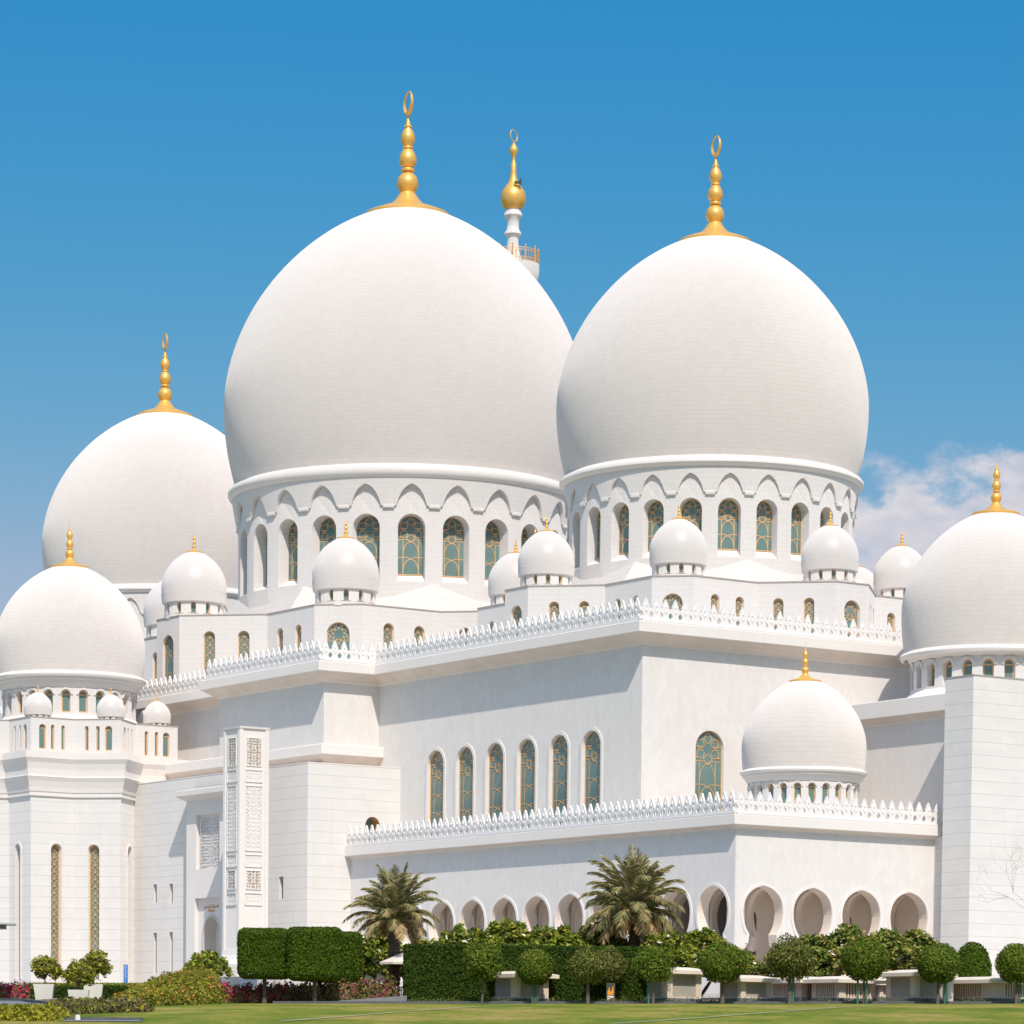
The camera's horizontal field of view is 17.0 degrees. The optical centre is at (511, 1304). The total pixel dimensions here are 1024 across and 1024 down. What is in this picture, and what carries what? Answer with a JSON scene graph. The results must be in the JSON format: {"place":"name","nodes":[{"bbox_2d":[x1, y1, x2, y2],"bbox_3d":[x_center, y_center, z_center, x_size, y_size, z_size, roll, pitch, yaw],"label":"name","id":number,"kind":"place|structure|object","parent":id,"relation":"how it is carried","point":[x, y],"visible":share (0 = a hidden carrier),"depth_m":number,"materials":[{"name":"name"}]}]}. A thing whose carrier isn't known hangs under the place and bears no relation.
{"place":"outdoors","nodes":[
{"label":"outdoors","id":0,"kind":"place"},
{"bbox_2d":[0,1001,42,1004],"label":"road","id":1,"kind":"structure","parent":0,"point":[12,1002],"depth_m":190.32,"materials":[{"name":"grey asphalt"}]},
{"bbox_2d":[60,957,95,989],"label":"young tree","id":2,"kind":"object","parent":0,"point":[82,973],"visible":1,"depth_m":189.31,"materials":[{"name":"green plant"}]},
{"bbox_2d":[65,1020,140,1020],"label":"pavement","id":3,"kind":"structure","parent":0,"point":[102,1020],"depth_m":112.96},
{"bbox_2d":[4,983,719,998],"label":"plaza","id":4,"kind":"structure","parent":0,"point":[711,995],"depth_m":216.67,"materials":[{"name":"stone"}]},
{"bbox_2d":[36,982,139,985],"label":"hedge","id":5,"kind":"object","parent":4,"relation":"on","point":[106,983],"visible":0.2,"depth_m":235.48,"materials":[{"name":"green plant"}]},
{"bbox_2d":[124,965,127,982],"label":"banner sign","id":6,"kind":"object","parent":4,"relation":"on","point":[125,973],"visible":0.91,"depth_m":234.97,"materials":[{"name":"blue plastic"}]},
{"bbox_2d":[182,949,234,978],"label":"frangipani tree","id":7,"kind":"object","parent":4,"relation":"on","point":[208,959],"visible":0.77,"depth_m":233.25,"materials":[{"name":"green plant"}]},
{"bbox_2d":[221,726,269,977],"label":"carved light column","id":8,"kind":"structure","parent":4,"relation":"on","point":[245,814],"depth_m":261.04,"materials":[{"name":"white stone"}]},
{"bbox_2d":[0,91,1023,993],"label":"mosque","id":9,"kind":"structure","parent":4,"relation":"on","point":[464,569],"depth_m":261.80,"materials":[{"name":"stone"}]},
{"bbox_2d":[751,908,757,958],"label":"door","id":10,"kind":"structure","parent":9,"relation":"in","point":[755,953],"depth_m":231.55,"materials":[{"name":"metal"}]},
{"bbox_2d":[499,129,538,280],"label":"minaret","id":11,"kind":"object","parent":4,"relation":"on","point":[513,198],"visible":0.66,"depth_m":397.17,"materials":[{"name":"white stone"}]},
{"bbox_2d":[0,999,1023,1023],"bbox_3d":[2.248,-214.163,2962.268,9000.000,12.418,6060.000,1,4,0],"label":"ground","id":12,"kind":"structure","parent":0,"point":[249,1013],"depth_m":136.93,"materials":[{"name":"green plant"}]},
{"bbox_2d":[0,923,15,929],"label":"street lamp","id":13,"kind":"object","parent":12,"relation":"on","point":[3,926],"visible":1,"depth_m":198.19,"materials":[{"name":"silver metal"}]},
{"bbox_2d":[0,981,32,998],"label":"bougainvillea bed","id":14,"kind":"object","parent":12,"relation":"on","point":[16,991],"visible":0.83,"depth_m":202.37,"materials":[{"name":"pink plant"}]},
{"bbox_2d":[0,998,46,1003],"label":"road edging","id":15,"kind":"object","parent":12,"relation":"on","point":[24,1000],"visible":0.4,"depth_m":192.66,"materials":[{"name":"grey concrete"}]},
{"bbox_2d":[22,981,36,998],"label":"clipped shrubs","id":16,"kind":"object","parent":12,"relation":"on","point":[31,987],"visible":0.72,"depth_m":202.94,"materials":[{"name":"green plant"}]},
{"bbox_2d":[0,1001,70,1020],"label":"golden shrubs","id":17,"kind":"object","parent":12,"relation":"on","point":[49,1011],"visible":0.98,"depth_m":112.23,"materials":[{"name":"yellow plant"}]},
{"bbox_2d":[33,984,54,999],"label":"tree planter","id":18,"kind":"object","parent":12,"relation":"on","point":[43,991],"visible":0.94,"depth_m":199.70,"materials":[{"name":"concrete"}]},
{"bbox_2d":[29,954,62,983],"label":"young tree","id":19,"kind":"object","parent":18,"relation":"in","point":[42,965],"visible":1,"depth_m":199.72,"materials":[{"name":"green plant"}]},
{"bbox_2d":[68,990,89,998],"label":"tree planter","id":20,"kind":"object","parent":12,"relation":"on","point":[79,993],"visible":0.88,"depth_m":189.24,"materials":[{"name":"concrete"}]},
{"bbox_2d":[53,985,129,998],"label":"hedge","id":21,"kind":"object","parent":12,"relation":"on","point":[62,991],"visible":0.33,"depth_m":204.38,"materials":[{"name":"green plant"}]},
{"bbox_2d":[84,984,103,998],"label":"tree planter","id":22,"kind":"object","parent":12,"relation":"on","point":[96,990],"visible":0.58,"depth_m":196.73,"materials":[{"name":"concrete"}]},
{"bbox_2d":[77,949,113,983],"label":"young tree","id":23,"kind":"object","parent":22,"relation":"in","point":[96,960],"visible":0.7,"depth_m":196.74,"materials":[{"name":"green plant"}]},
{"bbox_2d":[44,996,154,1013],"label":"dry ground shrubs","id":24,"kind":"object","parent":12,"relation":"on","point":[95,1005],"visible":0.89,"depth_m":136.74,"materials":[{"name":"green plant"}]},
{"bbox_2d":[64,1017,142,1019],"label":"pavement edging","id":25,"kind":"object","parent":12,"relation":"on","point":[107,1018],"visible":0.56,"depth_m":114.73,"materials":[{"name":"grey concrete"}]},
{"bbox_2d":[111,964,229,1005],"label":"lantana bank","id":26,"kind":"structure","parent":12,"relation":"on","point":[195,986],"depth_m":182.01,"materials":[{"name":"green plant"}]},
{"bbox_2d":[215,980,296,1002],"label":"bougainvillea hedge","id":27,"kind":"object","parent":12,"relation":"on","point":[237,993],"visible":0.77,"depth_m":187.90,"materials":[{"name":"red plant"}]},
{"bbox_2d":[236,927,291,1002],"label":"box clipped tree","id":28,"kind":"object","parent":12,"relation":"on","point":[261,953],"visible":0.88,"depth_m":185.92,"materials":[{"name":"green plant"}]},
{"bbox_2d":[285,926,344,1000],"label":"box clipped tree","id":29,"kind":"object","parent":12,"relation":"on","point":[316,954],"visible":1,"depth_m":185.24,"materials":[{"name":"green plant"}]},
{"bbox_2d":[341,996,406,1000],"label":"wall","id":30,"kind":"structure","parent":12,"relation":"on","point":[399,998],"depth_m":187.36,"materials":[{"name":"grey stone"}]},
{"bbox_2d":[286,1004,522,1020],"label":"garden path edge","id":31,"kind":"object","parent":12,"relation":"on","point":[387,1012],"visible":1,"depth_m":135.22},
{"bbox_2d":[461,941,502,1003],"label":"topiary tree","id":32,"kind":"object","parent":12,"relation":"on","point":[481,960],"visible":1,"depth_m":185.21,"materials":[{"name":"green plant"}]},
{"bbox_2d":[515,949,554,1003],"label":"topiary tree","id":33,"kind":"object","parent":12,"relation":"on","point":[535,967],"visible":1,"depth_m":185.35,"materials":[{"name":"green plant"}]},
{"bbox_2d":[565,944,609,1003],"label":"topiary tree","id":34,"kind":"object","parent":12,"relation":"on","point":[588,964],"visible":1,"depth_m":185.03,"materials":[{"name":"green plant"}]},
{"bbox_2d":[574,921,628,946],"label":"frangipani tree","id":35,"kind":"object","parent":12,"relation":"on","point":[613,940],"visible":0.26,"depth_m":202.41,"materials":[{"name":"green plant"}]},
{"bbox_2d":[273,1001,1023,1003],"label":"lawn edging","id":36,"kind":"object","parent":12,"relation":"on","point":[635,1002],"visible":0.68,"depth_m":186.33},
{"bbox_2d":[631,945,676,1003],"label":"topiary tree","id":37,"kind":"object","parent":12,"relation":"on","point":[652,962],"visible":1,"depth_m":185.01,"materials":[{"name":"green plant"}]},
{"bbox_2d":[697,941,747,1003],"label":"topiary tree","id":38,"kind":"object","parent":12,"relation":"on","point":[721,961],"visible":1,"depth_m":184.66,"materials":[{"name":"green plant"}]},
{"bbox_2d":[622,1004,884,1022],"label":"garden path edge","id":39,"kind":"object","parent":12,"relation":"on","point":[740,1014],"visible":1,"depth_m":135.42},
{"bbox_2d":[766,932,815,1003],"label":"topiary tree","id":40,"kind":"object","parent":12,"relation":"on","point":[792,960],"visible":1,"depth_m":185.20,"materials":[{"name":"green plant"}]},
{"bbox_2d":[840,935,889,1003],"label":"topiary tree","id":41,"kind":"object","parent":12,"relation":"on","point":[864,958],"visible":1,"depth_m":184.69,"materials":[{"name":"green plant"}]},
{"bbox_2d":[914,943,961,1003],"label":"topiary tree","id":42,"kind":"object","parent":12,"relation":"on","point":[937,963],"visible":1,"depth_m":184.88,"materials":[{"name":"green plant"}]},
{"bbox_2d":[994,943,1023,1003],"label":"topiary tree","id":43,"kind":"object","parent":12,"relation":"on","point":[1009,963],"visible":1,"depth_m":184.89,"materials":[{"name":"green plant"}]},
{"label":"planting bed","id":44,"kind":"structure","parent":12,"relation":"on","visible":0},
{"bbox_2d":[308,931,362,982],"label":"box clipped tree","id":45,"kind":"object","parent":44,"relation":"on","point":[353,957],"visible":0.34,"depth_m":189.36,"materials":[{"name":"green plant"}]},
{"bbox_2d":[284,974,400,1000],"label":"bougainvillea hedge","id":46,"kind":"object","parent":44,"relation":"on","point":[340,990],"visible":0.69,"depth_m":189.19,"materials":[{"name":"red plant"}]},
{"bbox_2d":[360,929,403,983],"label":"frangipani tree","id":47,"kind":"object","parent":44,"relation":"on","point":[372,960],"visible":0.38,"depth_m":201.20,"materials":[{"name":"green plant"}]},
{"bbox_2d":[380,953,402,964],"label":"parasol","id":48,"kind":"object","parent":44,"relation":"on","point":[397,959],"visible":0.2,"depth_m":192.76,"materials":[{"name":"beige fabric"}]},
{"bbox_2d":[342,861,442,993],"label":"date palm","id":49,"kind":"object","parent":44,"relation":"on","point":[395,915],"visible":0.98,"depth_m":193.92,"materials":[{"name":"green plant"}]},
{"bbox_2d":[381,936,444,978],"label":"frangipani tree","id":50,"kind":"object","parent":44,"relation":"on","point":[426,941],"visible":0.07,"depth_m":197.91,"materials":[{"name":"green plant"}]},
{"bbox_2d":[437,922,496,944],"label":"frangipani tree","id":51,"kind":"object","parent":44,"relation":"on","point":[459,933],"visible":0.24,"depth_m":199.18,"materials":[{"name":"green plant"}]},
{"bbox_2d":[477,918,536,944],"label":"frangipani tree","id":52,"kind":"object","parent":44,"relation":"on","point":[506,932],"visible":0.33,"depth_m":200.97,"materials":[{"name":"green plant"}]},
{"bbox_2d":[402,943,647,1000],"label":"hedge","id":53,"kind":"object","parent":44,"relation":"on","point":[434,971],"visible":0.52,"depth_m":188.72,"materials":[{"name":"green plant"}]},
{"bbox_2d":[491,971,558,1000],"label":"stone kiosk","id":54,"kind":"object","parent":44,"relation":"on","point":[510,985],"visible":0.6,"depth_m":187.64,"materials":[{"name":"stone"}]},
{"bbox_2d":[521,923,590,945],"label":"frangipani tree","id":55,"kind":"object","parent":44,"relation":"on","point":[561,935],"visible":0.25,"depth_m":200.03,"materials":[{"name":"green plant"}]},
{"bbox_2d":[606,983,614,1000],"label":"sign","id":56,"kind":"object","parent":44,"relation":"on","point":[610,989],"visible":0.85,"depth_m":187.12,"materials":[{"name":"multicoloured metal"}]},
{"bbox_2d":[596,944,629,984],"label":"topiary tree","id":57,"kind":"object","parent":44,"relation":"on","point":[615,972],"visible":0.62,"depth_m":187.31,"materials":[{"name":"green plant"}]},
{"bbox_2d":[578,843,687,945],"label":"date palm","id":58,"kind":"object","parent":44,"relation":"on","point":[632,899],"visible":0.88,"depth_m":200.75,"materials":[{"name":"green plant"}]},
{"bbox_2d":[635,967,703,1000],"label":"stone kiosk","id":59,"kind":"object","parent":44,"relation":"on","point":[683,983],"visible":0.56,"depth_m":187.84,"materials":[{"name":"stone"}]},
{"bbox_2d":[639,927,700,968],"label":"frangipani tree","id":60,"kind":"object","parent":44,"relation":"on","point":[685,953],"visible":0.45,"depth_m":199.64,"materials":[{"name":"green plant"}]},
{"bbox_2d":[675,926,726,997],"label":"frangipani tree","id":61,"kind":"object","parent":44,"relation":"on","point":[702,939],"visible":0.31,"depth_m":202.32,"materials":[{"name":"green plant"}]},
{"bbox_2d":[407,995,1023,1000],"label":"edging plants","id":62,"kind":"object","parent":44,"relation":"on","point":[625,999],"visible":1,"depth_m":186.95,"materials":[{"name":"green plant"}]},
{"bbox_2d":[711,975,781,1000],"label":"stone kiosk","id":63,"kind":"object","parent":44,"relation":"on","point":[749,987],"visible":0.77,"depth_m":187.87,"materials":[{"name":"stone"}]},
{"bbox_2d":[737,948,759,975],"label":"frangipani tree","id":64,"kind":"object","parent":44,"relation":"on","point":[752,961],"visible":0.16,"depth_m":204.10,"materials":[{"name":"green plant"}]},
{"bbox_2d":[750,953,783,977],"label":"frangipani tree","id":65,"kind":"object","parent":44,"relation":"on","point":[759,969],"visible":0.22,"depth_m":200.65,"materials":[{"name":"green plant"}]},
{"bbox_2d":[771,977,816,1000],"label":"stone kiosk","id":66,"kind":"object","parent":44,"relation":"on","point":[803,991],"visible":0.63,"depth_m":191.77,"materials":[{"name":"stone"}]},
{"bbox_2d":[781,932,844,976],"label":"frangipani tree","id":67,"kind":"object","parent":44,"relation":"on","point":[824,952],"visible":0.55,"depth_m":196.19,"materials":[{"name":"green plant"}]},
{"bbox_2d":[802,976,885,1000],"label":"stone kiosk","id":68,"kind":"object","parent":44,"relation":"on","point":[833,987],"visible":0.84,"depth_m":189.53,"materials":[{"name":"stone"}]},
{"bbox_2d":[819,923,888,975],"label":"frangipani tree","id":69,"kind":"object","parent":44,"relation":"on","point":[841,935],"visible":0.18,"depth_m":199.31,"materials":[{"name":"green plant"}]},
{"bbox_2d":[875,979,885,1000],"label":"stone kiosk","id":70,"kind":"object","parent":44,"relation":"on","point":[880,990],"visible":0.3,"depth_m":192.34,"materials":[{"name":"stone"}]},
{"bbox_2d":[869,927,921,978],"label":"frangipani tree","id":71,"kind":"object","parent":44,"relation":"on","point":[896,944],"visible":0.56,"depth_m":196.97,"materials":[{"name":"green plant"}]},
{"bbox_2d":[888,927,940,970],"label":"frangipani tree","id":72,"kind":"object","parent":44,"relation":"on","point":[921,938],"visible":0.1,"depth_m":200.97,"materials":[{"name":"green plant"}]},
{"bbox_2d":[880,970,957,1000],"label":"stone kiosk","id":73,"kind":"object","parent":44,"relation":"on","point":[905,984],"visible":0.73,"depth_m":187.90,"materials":[{"name":"stone"}]},
{"bbox_2d":[942,979,953,1000],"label":"utility cabinet","id":74,"kind":"object","parent":44,"relation":"on","point":[949,991],"visible":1,"depth_m":186.47,"materials":[{"name":"white metal"}]},
{"bbox_2d":[957,942,991,976],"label":"clipped bush","id":75,"kind":"object","parent":44,"relation":"on","point":[975,960],"visible":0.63,"depth_m":190.87,"materials":[{"name":"green plant"}]},
{"bbox_2d":[945,827,1023,907],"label":"bare tree","id":76,"kind":"object","parent":44,"relation":"on","point":[979,865],"visible":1,"depth_m":196.88,"materials":[{"name":"plant"}]},
{"bbox_2d":[953,977,1023,1000],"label":"stone kiosk","id":77,"kind":"object","parent":44,"relation":"on","point":[978,988],"visible":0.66,"depth_m":187.99,"materials":[{"name":"stone"}]},
{"bbox_2d":[0,0,1023,615],"label":"sky","id":78,"kind":"structure","parent":0,"point":[163,162],"materials":[{"name":"blue"}]}
]}

